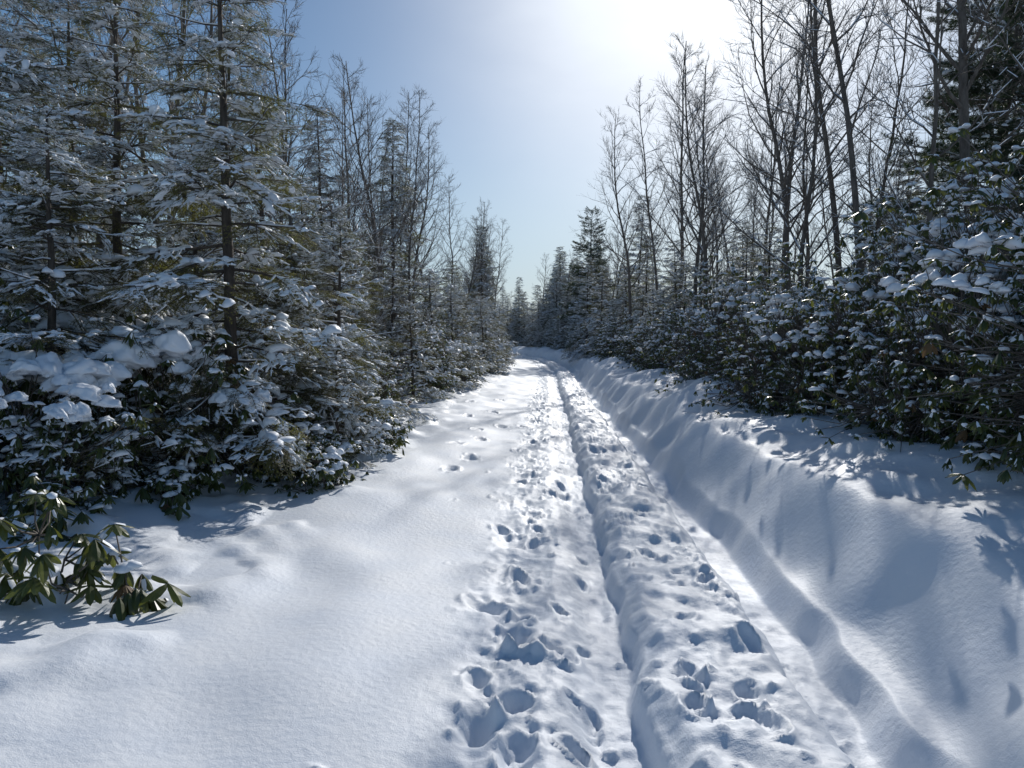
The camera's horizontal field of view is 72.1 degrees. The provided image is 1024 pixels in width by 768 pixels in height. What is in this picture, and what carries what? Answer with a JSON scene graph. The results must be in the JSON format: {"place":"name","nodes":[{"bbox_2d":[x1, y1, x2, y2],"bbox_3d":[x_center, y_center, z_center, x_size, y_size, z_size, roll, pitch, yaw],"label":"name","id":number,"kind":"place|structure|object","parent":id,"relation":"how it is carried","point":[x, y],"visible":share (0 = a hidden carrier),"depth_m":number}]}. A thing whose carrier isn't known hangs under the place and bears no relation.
{"place":"outdoors","nodes":[
{"label":"outdoors","id":0,"kind":"place"},
{"bbox_2d":[0,342,1023,767],"bbox_3d":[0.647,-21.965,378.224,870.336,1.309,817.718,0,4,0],"label":"snow ground","id":1,"kind":"structure","parent":0,"point":[540,556],"depth_m":3.91},
{"bbox_2d":[0,276,74,493],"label":"rhododendron bush","id":2,"kind":"object","parent":1,"relation":"on","point":[5,482],"visible":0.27,"depth_m":5.42},
{"bbox_2d":[0,0,89,314],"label":"hemlock tree","id":3,"kind":"object","parent":1,"relation":"on","point":[30,27],"visible":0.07,"depth_m":11.96},
{"bbox_2d":[0,471,95,547],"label":"rhododendron sprig","id":4,"kind":"object","parent":1,"relation":"on","point":[32,479],"visible":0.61,"depth_m":4.71},
{"bbox_2d":[0,489,120,605],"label":"rhododendron sprig","id":5,"kind":"object","parent":1,"relation":"on","point":[90,557],"visible":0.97,"depth_m":3.76},
{"bbox_2d":[0,268,165,469],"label":"rhododendron bush","id":6,"kind":"object","parent":1,"relation":"on","point":[62,319],"visible":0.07,"depth_m":6.83},
{"bbox_2d":[0,314,167,531],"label":"rhododendron bush","id":7,"kind":"object","parent":1,"relation":"on","point":[71,376],"visible":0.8,"depth_m":5.28},
{"bbox_2d":[0,0,176,483],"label":"hemlock tree","id":8,"kind":"object","parent":1,"relation":"on","point":[14,84],"visible":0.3,"depth_m":6.77},
{"bbox_2d":[0,0,182,297],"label":"hardwood tree","id":9,"kind":"object","parent":1,"relation":"on","point":[101,93],"visible":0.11,"depth_m":11.94},
{"bbox_2d":[0,0,186,382],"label":"hemlock tree","id":10,"kind":"object","parent":1,"relation":"on","point":[63,34],"visible":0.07,"depth_m":10.28},
{"bbox_2d":[0,90,197,495],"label":"hemlock tree","id":11,"kind":"object","parent":1,"relation":"on","point":[48,328],"visible":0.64,"depth_m":6.10},
{"bbox_2d":[0,0,224,421],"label":"hemlock tree","id":12,"kind":"object","parent":1,"relation":"on","point":[119,64],"visible":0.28,"depth_m":7.75},
{"bbox_2d":[93,523,190,620],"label":"rhododendron sprig","id":13,"kind":"object","parent":1,"relation":"on","point":[130,602],"visible":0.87,"depth_m":3.89},
{"bbox_2d":[1,0,285,374],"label":"hardwood tree","id":14,"kind":"object","parent":1,"relation":"on","point":[205,254],"visible":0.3,"depth_m":10.20},
{"bbox_2d":[63,0,260,244],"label":"hardwood tree","id":15,"kind":"object","parent":1,"relation":"on","point":[173,105],"visible":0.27,"depth_m":17.41},
{"bbox_2d":[128,449,211,503],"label":"rhododendron bush","id":16,"kind":"object","parent":1,"relation":"on","point":[188,476],"visible":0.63,"depth_m":5.99},
{"bbox_2d":[34,295,306,507],"bbox_3d":[-3.269,0.123,6.727,2.476,1.915,2.348,4,5,40],"label":"rhododendron bush","id":17,"kind":"object","parent":1,"relation":"on","point":[175,346],"visible":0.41,"depth_m":6.36},
{"bbox_2d":[156,468,190,520],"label":"rhododendron sprig","id":18,"kind":"object","parent":1,"relation":"on","point":[166,508],"visible":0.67,"depth_m":5.74},
{"bbox_2d":[124,107,260,385],"bbox_3d":[-5.284,-1.842,11.869,3.323,5.490,3.302,4,7,42],"label":"hemlock tree","id":19,"kind":"object","parent":1,"relation":"on","point":[194,243],"visible":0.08,"depth_m":11.81},
{"bbox_2d":[1,0,389,481],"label":"hemlock tree","id":20,"kind":"object","parent":1,"relation":"on","point":[190,287],"visible":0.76,"depth_m":6.83},
{"bbox_2d":[126,0,281,340],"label":"hardwood tree","id":21,"kind":"object","parent":1,"relation":"on","point":[210,35],"visible":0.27,"depth_m":13.66},
{"bbox_2d":[154,3,295,345],"bbox_3d":[-6.436,-3.845,15.441,4.531,8.909,4.193,1,-1,14],"label":"hemlock tree","id":22,"kind":"object","parent":1,"relation":"on","point":[228,80],"visible":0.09,"depth_m":15.17},
{"bbox_2d":[189,24,322,307],"bbox_3d":[-5.378,-3.737,15.633,2.993,8.389,2.798,-3,2,-22],"label":"hardwood tree","id":23,"kind":"object","parent":1,"relation":"on","point":[264,84],"visible":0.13,"depth_m":15.43},
{"bbox_2d":[195,334,344,461],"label":"rhododendron bush","id":24,"kind":"object","parent":1,"relation":"on","point":[279,395],"visible":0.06,"depth_m":8.24},
{"bbox_2d":[196,86,350,417],"bbox_3d":[-3.707,-1.553,10.232,3.138,5.185,3.118,1,4,26],"label":"hemlock tree","id":25,"kind":"object","parent":1,"relation":"on","point":[302,312],"visible":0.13,"depth_m":10.02},
{"bbox_2d":[180,188,399,354],"bbox_3d":[-4.450,-1.947,14.789,4.382,4.988,6.198,-6,3,-17],"label":"bare shrub","id":26,"kind":"object","parent":1,"relation":"on","point":[345,271],"visible":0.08,"depth_m":13.85},
{"bbox_2d":[227,408,368,485],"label":"rhododendron bush","id":27,"kind":"object","parent":1,"relation":"on","point":[346,447],"visible":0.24,"depth_m":7.40},
{"bbox_2d":[172,184,428,351],"bbox_3d":[-4.590,-1.927,14.655,5.962,4.798,4.215,-3,5,-23],"label":"bare shrub","id":28,"kind":"object","parent":1,"relation":"on","point":[407,301],"visible":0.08,"depth_m":14.42},
{"bbox_2d":[233,11,371,303],"bbox_3d":[-5.281,-4.658,17.853,3.902,9.796,4.301,-2,7,-22],"label":"hardwood tree","id":29,"kind":"object","parent":1,"relation":"on","point":[282,154],"visible":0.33,"depth_m":17.89},
{"bbox_2d":[233,0,383,340],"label":"tree","id":30,"kind":"object","parent":1,"relation":"on","point":[284,54],"visible":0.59,"depth_m":13.49},
{"bbox_2d":[260,434,359,498],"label":"rhododendron bush","id":31,"kind":"object","parent":1,"relation":"on","point":[323,475],"visible":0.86,"depth_m":6.93},
{"bbox_2d":[269,182,361,352],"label":"hemlock tree","id":32,"kind":"object","parent":1,"relation":"on","point":[301,215],"visible":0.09,"depth_m":14.27},
{"bbox_2d":[270,105,396,354],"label":"hemlock tree","id":33,"kind":"object","parent":1,"relation":"on","point":[317,176],"visible":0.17,"depth_m":19.82},
{"bbox_2d":[317,70,383,265],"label":"hardwood tree","id":34,"kind":"object","parent":1,"relation":"on","point":[346,156],"visible":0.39,"depth_m":24.15},
{"bbox_2d":[295,323,408,468],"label":"hemlock tree","id":35,"kind":"object","parent":1,"relation":"on","point":[348,388],"visible":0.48,"depth_m":8.08},
{"bbox_2d":[301,88,403,323],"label":"hardwood tree","id":36,"kind":"object","parent":1,"relation":"on","point":[342,167],"visible":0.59,"depth_m":17.12},
{"bbox_2d":[286,218,421,444],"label":"hemlock tree","id":37,"kind":"object","parent":1,"relation":"on","point":[363,362],"visible":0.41,"depth_m":9.23},
{"bbox_2d":[321,232,404,395],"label":"hemlock tree","id":38,"kind":"object","parent":1,"relation":"on","point":[365,317],"visible":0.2,"depth_m":14.27},
{"bbox_2d":[291,203,438,423],"bbox_3d":[-2.862,-1.113,11.856,3.100,3.986,2.616,-2,3,-3],"label":"hemlock tree","id":39,"kind":"object","parent":1,"relation":"on","point":[374,343],"visible":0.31,"depth_m":11.89},
{"bbox_2d":[340,92,406,299],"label":"hardwood tree","id":40,"kind":"object","parent":1,"relation":"on","point":[367,116],"visible":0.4,"depth_m":30.18},
{"bbox_2d":[340,407,414,455],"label":"rhododendron bush","id":41,"kind":"object","parent":1,"relation":"on","point":[400,440],"visible":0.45,"depth_m":8.75},
{"bbox_2d":[305,50,452,353],"bbox_3d":[-3.637,-4.615,20.552,4.190,9.545,3.801,0,2,1],"label":"hardwood tree","id":42,"kind":"object","parent":1,"relation":"on","point":[379,269],"visible":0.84,"depth_m":19.94},
{"bbox_2d":[303,245,459,373],"bbox_3d":[-3.318,-1.612,17.712,4.556,3.667,3.221,0,3,9],"label":"bare shrub","id":43,"kind":"object","parent":1,"relation":"on","point":[435,305],"visible":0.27,"depth_m":16.99},
{"bbox_2d":[354,321,427,410],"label":"rhododendron bush","id":44,"kind":"object","parent":1,"relation":"on","point":[395,385],"visible":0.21,"depth_m":12.91},
{"bbox_2d":[369,245,434,384],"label":"hemlock tree","id":45,"kind":"object","parent":1,"relation":"on","point":[389,290],"visible":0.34,"depth_m":16.72},
{"bbox_2d":[352,117,452,363],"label":"hemlock tree","id":46,"kind":"object","parent":1,"relation":"on","point":[393,205],"visible":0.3,"depth_m":23.99},
{"bbox_2d":[368,89,437,331],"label":"hardwood tree","id":47,"kind":"object","parent":1,"relation":"on","point":[406,131],"visible":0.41,"depth_m":29.59},
{"bbox_2d":[377,84,441,337],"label":"hardwood tree","id":48,"kind":"object","parent":1,"relation":"on","point":[412,224],"visible":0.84,"depth_m":23.32},
{"bbox_2d":[366,122,465,313],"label":"hardwood tree","id":49,"kind":"object","parent":1,"relation":"on","point":[426,205],"visible":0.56,"depth_m":27.51},
{"bbox_2d":[380,302,459,402],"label":"hemlock tree","id":50,"kind":"object","parent":1,"relation":"on","point":[430,392],"visible":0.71,"depth_m":15.73},
{"bbox_2d":[386,312,464,392],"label":"rhododendron bush","id":51,"kind":"object","parent":1,"relation":"on","point":[442,358],"visible":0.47,"depth_m":17.90},
{"bbox_2d":[401,267,480,394],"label":"hemlock tree","id":52,"kind":"object","parent":1,"relation":"on","point":[454,387],"visible":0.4,"depth_m":19.09},
{"bbox_2d":[429,172,474,313],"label":"hardwood tree","id":53,"kind":"object","parent":1,"relation":"on","point":[459,239],"visible":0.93,"depth_m":42.89},
{"bbox_2d":[429,324,482,388],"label":"rhododendron bush","id":54,"kind":"object","parent":1,"relation":"on","point":[469,352],"visible":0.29,"depth_m":21.29},
{"bbox_2d":[433,284,489,386],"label":"hemlock tree","id":55,"kind":"object","parent":1,"relation":"on","point":[458,333],"visible":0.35,"depth_m":22.13},
{"bbox_2d":[440,286,488,376],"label":"hemlock tree","id":56,"kind":"object","parent":1,"relation":"on","point":[460,301],"visible":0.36,"depth_m":23.42},
{"bbox_2d":[434,268,494,368],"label":"hemlock tree","id":57,"kind":"object","parent":1,"relation":"on","point":[468,324],"visible":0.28,"depth_m":26.15},
{"bbox_2d":[442,214,506,313],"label":"hardwood tree","id":58,"kind":"object","parent":1,"relation":"on","point":[476,259],"visible":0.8,"depth_m":45.20},
{"bbox_2d":[468,299,515,375],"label":"hemlock tree","id":59,"kind":"object","parent":1,"relation":"on","point":[500,369],"visible":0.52,"depth_m":31.18},
{"bbox_2d":[87,195,1008,349],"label":"distant forest","id":60,"kind":"object","parent":1,"relation":"on","point":[540,326],"visible":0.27,"depth_m":65.87},
{"bbox_2d":[559,258,605,363],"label":"hemlock tree","id":61,"kind":"object","parent":1,"relation":"on","point":[579,343],"visible":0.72,"depth_m":43.60},
{"bbox_2d":[555,205,620,323],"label":"white pine tree","id":62,"kind":"object","parent":1,"relation":"on","point":[596,249],"visible":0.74,"depth_m":51.05},
{"bbox_2d":[574,266,617,358],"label":"hemlock tree","id":63,"kind":"object","parent":1,"relation":"on","point":[593,325],"visible":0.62,"depth_m":38.66},
{"bbox_2d":[594,317,627,361],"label":"rhododendron bush","id":64,"kind":"object","parent":1,"relation":"on","point":[610,344],"visible":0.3,"depth_m":31.03},
{"bbox_2d":[585,262,647,354],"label":"hemlock tree","id":65,"kind":"object","parent":1,"relation":"on","point":[621,310],"visible":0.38,"depth_m":32.81},
{"bbox_2d":[573,106,677,331],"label":"hardwood tree","id":66,"kind":"object","parent":1,"relation":"on","point":[625,246],"visible":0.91,"depth_m":29.69},
{"bbox_2d":[608,312,656,363],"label":"rhododendron bush","id":67,"kind":"object","parent":1,"relation":"on","point":[626,338],"visible":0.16,"depth_m":25.80},
{"bbox_2d":[607,240,666,352],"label":"hemlock tree","id":68,"kind":"object","parent":1,"relation":"on","point":[643,299],"visible":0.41,"depth_m":29.99},
{"bbox_2d":[616,302,674,367],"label":"rhododendron bush","id":69,"kind":"object","parent":1,"relation":"on","point":[650,315],"visible":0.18,"depth_m":23.49},
{"bbox_2d":[615,77,681,314],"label":"hardwood tree","id":70,"kind":"object","parent":1,"relation":"on","point":[650,220],"visible":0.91,"depth_m":25.48},
{"bbox_2d":[634,290,675,371],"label":"hemlock tree","id":71,"kind":"object","parent":1,"relation":"on","point":[660,302],"visible":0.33,"depth_m":22.00},
{"bbox_2d":[639,302,693,368],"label":"rhododendron bush","id":72,"kind":"object","parent":1,"relation":"on","point":[663,334],"visible":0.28,"depth_m":19.17},
{"bbox_2d":[636,239,697,353],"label":"hemlock tree","id":73,"kind":"object","parent":1,"relation":"on","point":[673,266],"visible":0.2,"depth_m":25.74},
{"bbox_2d":[643,260,699,345],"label":"hemlock tree","id":74,"kind":"object","parent":1,"relation":"on","point":[679,304],"visible":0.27,"depth_m":22.48},
{"bbox_2d":[632,45,728,307],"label":"hardwood tree","id":75,"kind":"object","parent":1,"relation":"on","point":[682,149],"visible":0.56,"depth_m":26.73},
{"bbox_2d":[653,292,727,375],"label":"rhododendron bush","id":76,"kind":"object","parent":1,"relation":"on","point":[680,357],"visible":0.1,"depth_m":16.67},
{"bbox_2d":[667,261,720,368],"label":"hemlock tree","id":77,"kind":"object","parent":1,"relation":"on","point":[694,283],"visible":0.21,"depth_m":17.83},
{"bbox_2d":[642,84,747,291],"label":"hardwood tree","id":78,"kind":"object","parent":1,"relation":"on","point":[701,254],"visible":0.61,"depth_m":23.17},
{"bbox_2d":[654,51,741,319],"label":"hardwood tree","id":79,"kind":"object","parent":1,"relation":"on","point":[698,252],"visible":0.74,"depth_m":20.84},
{"bbox_2d":[647,253,772,392],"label":"rhododendron bush","id":80,"kind":"object","parent":1,"relation":"on","point":[737,286],"visible":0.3,"depth_m":13.60},
{"bbox_2d":[643,31,777,319],"bbox_3d":[4.933,-4.463,18.220,3.697,8.422,3.354,0,5,-10],"label":"hardwood tree","id":81,"kind":"object","parent":1,"relation":"on","point":[704,251],"visible":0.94,"depth_m":17.60},
{"bbox_2d":[676,90,751,286],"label":"hardwood tree","id":82,"kind":"object","parent":1,"relation":"on","point":[717,267],"visible":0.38,"depth_m":31.67},
{"bbox_2d":[693,236,769,359],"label":"hemlock tree","id":83,"kind":"object","parent":1,"relation":"on","point":[740,258],"visible":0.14,"depth_m":17.19},
{"bbox_2d":[683,279,798,384],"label":"rhododendron bush","id":84,"kind":"object","parent":1,"relation":"on","point":[713,347],"visible":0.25,"depth_m":12.13},
{"bbox_2d":[714,221,770,290],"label":"hemlock tree","id":85,"kind":"object","parent":1,"relation":"on","point":[735,244],"visible":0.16,"depth_m":22.64},
{"bbox_2d":[722,133,800,289],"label":"hardwood tree","id":86,"kind":"object","parent":1,"relation":"on","point":[755,157],"visible":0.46,"depth_m":20.90},
{"bbox_2d":[688,239,849,409],"bbox_3d":[4.121,-0.748,10.536,2.882,2.638,2.893,2,3,8],"label":"rhododendron bush","id":87,"kind":"object","parent":1,"relation":"on","point":[736,355],"visible":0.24,"depth_m":10.29},
{"bbox_2d":[743,220,794,299],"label":"hemlock tree","id":88,"kind":"object","parent":1,"relation":"on","point":[778,249],"visible":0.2,"depth_m":19.55},
{"bbox_2d":[735,91,808,286],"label":"hardwood tree","id":89,"kind":"object","parent":1,"relation":"on","point":[773,220],"visible":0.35,"depth_m":26.17},
{"bbox_2d":[737,27,811,279],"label":"hardwood tree","id":90,"kind":"object","parent":1,"relation":"on","point":[774,162],"visible":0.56,"depth_m":26.56},
{"bbox_2d":[700,258,861,417],"bbox_3d":[3.866,-0.587,9.673,2.607,2.387,2.617,-4,1,7],"label":"rhododendron bush","id":91,"kind":"object","parent":1,"relation":"on","point":[762,368],"visible":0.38,"depth_m":9.58},
{"bbox_2d":[705,0,877,289],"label":"hardwood tree","id":92,"kind":"object","parent":1,"relation":"on","point":[789,175],"visible":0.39,"depth_m":22.30},
{"bbox_2d":[698,0,885,289],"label":"hardwood tree","id":93,"kind":"object","parent":1,"relation":"on","point":[780,170],"visible":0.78,"depth_m":16.73},
{"bbox_2d":[687,0,898,317],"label":"hardwood tree","id":94,"kind":"object","parent":1,"relation":"on","point":[807,199],"visible":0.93,"depth_m":13.84},
{"bbox_2d":[746,0,894,287],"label":"hardwood tree","id":95,"kind":"object","parent":1,"relation":"on","point":[808,250],"visible":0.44,"depth_m":18.92},
{"bbox_2d":[729,0,914,307],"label":"hardwood tree","id":96,"kind":"object","parent":1,"relation":"on","point":[838,262],"visible":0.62,"depth_m":15.88},
{"bbox_2d":[792,125,851,292],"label":"hardwood tree","id":97,"kind":"object","parent":1,"relation":"on","point":[826,233],"visible":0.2,"depth_m":32.27},
{"bbox_2d":[783,0,903,288],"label":"hardwood tree","id":98,"kind":"object","parent":1,"relation":"on","point":[852,164],"visible":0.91,"depth_m":13.08},
{"bbox_2d":[733,260,959,434],"bbox_3d":[3.841,-0.442,7.979,2.217,2.011,2.428,-5,6,-41],"label":"rhododendron bush","id":99,"kind":"object","parent":1,"relation":"on","point":[817,355],"visible":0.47,"depth_m":7.93},
{"bbox_2d":[826,198,906,330],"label":"hemlock tree","id":100,"kind":"object","parent":1,"relation":"on","point":[860,238],"visible":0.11,"depth_m":11.96},
{"bbox_2d":[834,65,905,267],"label":"hardwood tree","id":101,"kind":"object","parent":1,"relation":"on","point":[862,191],"visible":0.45,"depth_m":28.22},
{"bbox_2d":[786,0,956,302],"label":"hardwood tree","id":102,"kind":"object","parent":1,"relation":"on","point":[893,130],"visible":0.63,"depth_m":14.65},
{"bbox_2d":[783,167,1005,413],"bbox_3d":[4.684,-0.984,8.620,2.881,3.077,3.047,-3,3,-5],"label":"rhododendron bush","id":103,"kind":"object","parent":1,"relation":"on","point":[863,248],"visible":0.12,"depth_m":8.45},
{"bbox_2d":[863,158,942,277],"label":"hemlock tree","id":104,"kind":"object","parent":1,"relation":"on","point":[907,181],"visible":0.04,"depth_m":16.70},
{"bbox_2d":[796,189,1023,451],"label":"rhododendron bush","id":105,"kind":"object","parent":1,"relation":"on","point":[883,415],"visible":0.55,"depth_m":5.95},
{"bbox_2d":[825,151,1023,442],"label":"rhododendron bush","id":106,"kind":"object","parent":1,"relation":"on","point":[951,196],"visible":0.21,"depth_m":6.77},
{"bbox_2d":[841,104,1023,425],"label":"rhododendron bush","id":107,"kind":"object","parent":1,"relation":"on","point":[989,193],"visible":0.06,"depth_m":7.03},
{"bbox_2d":[844,0,1023,248],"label":"hardwood tree","id":108,"kind":"object","parent":1,"relation":"on","point":[933,133],"visible":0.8,"depth_m":9.65},
{"bbox_2d":[846,127,1023,490],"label":"rhododendron bush","id":109,"kind":"object","parent":1,"relation":"on","point":[982,364],"visible":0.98,"depth_m":4.64},
{"bbox_2d":[848,0,1023,260],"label":"white pine tree","id":110,"kind":"object","parent":1,"relation":"on","point":[980,134],"visible":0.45,"depth_m":12.73},
{"bbox_2d":[866,0,1023,233],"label":"hardwood tree","id":111,"kind":"object","parent":1,"relation":"on","point":[964,85],"visible":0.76,"depth_m":12.01},
{"bbox_2d":[868,0,1023,259],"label":"white pine tree","id":112,"kind":"object","parent":1,"relation":"on","point":[954,22],"visible":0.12,"depth_m":17.07},
{"bbox_2d":[900,0,1023,213],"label":"hardwood tree","id":113,"kind":"object","parent":1,"relation":"on","point":[946,106],"visible":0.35,"depth_m":13.59},
{"bbox_2d":[913,158,1010,296],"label":"hemlock tree","id":114,"kind":"object","parent":1,"relation":"on","point":[964,185],"visible":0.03,"depth_m":11.35},
{"bbox_2d":[913,290,1023,462],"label":"rhododendron bush","id":115,"kind":"object","parent":1,"relation":"on","point":[961,436],"visible":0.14,"depth_m":5.43},
{"bbox_2d":[964,0,1023,118],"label":"hardwood tree","id":116,"kind":"object","parent":1,"relation":"on","point":[1011,54],"visible":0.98,"depth_m":8.44},
{"bbox_2d":[0,0,1023,338],"label":"sky","id":117,"kind":"structure","parent":0,"point":[516,87]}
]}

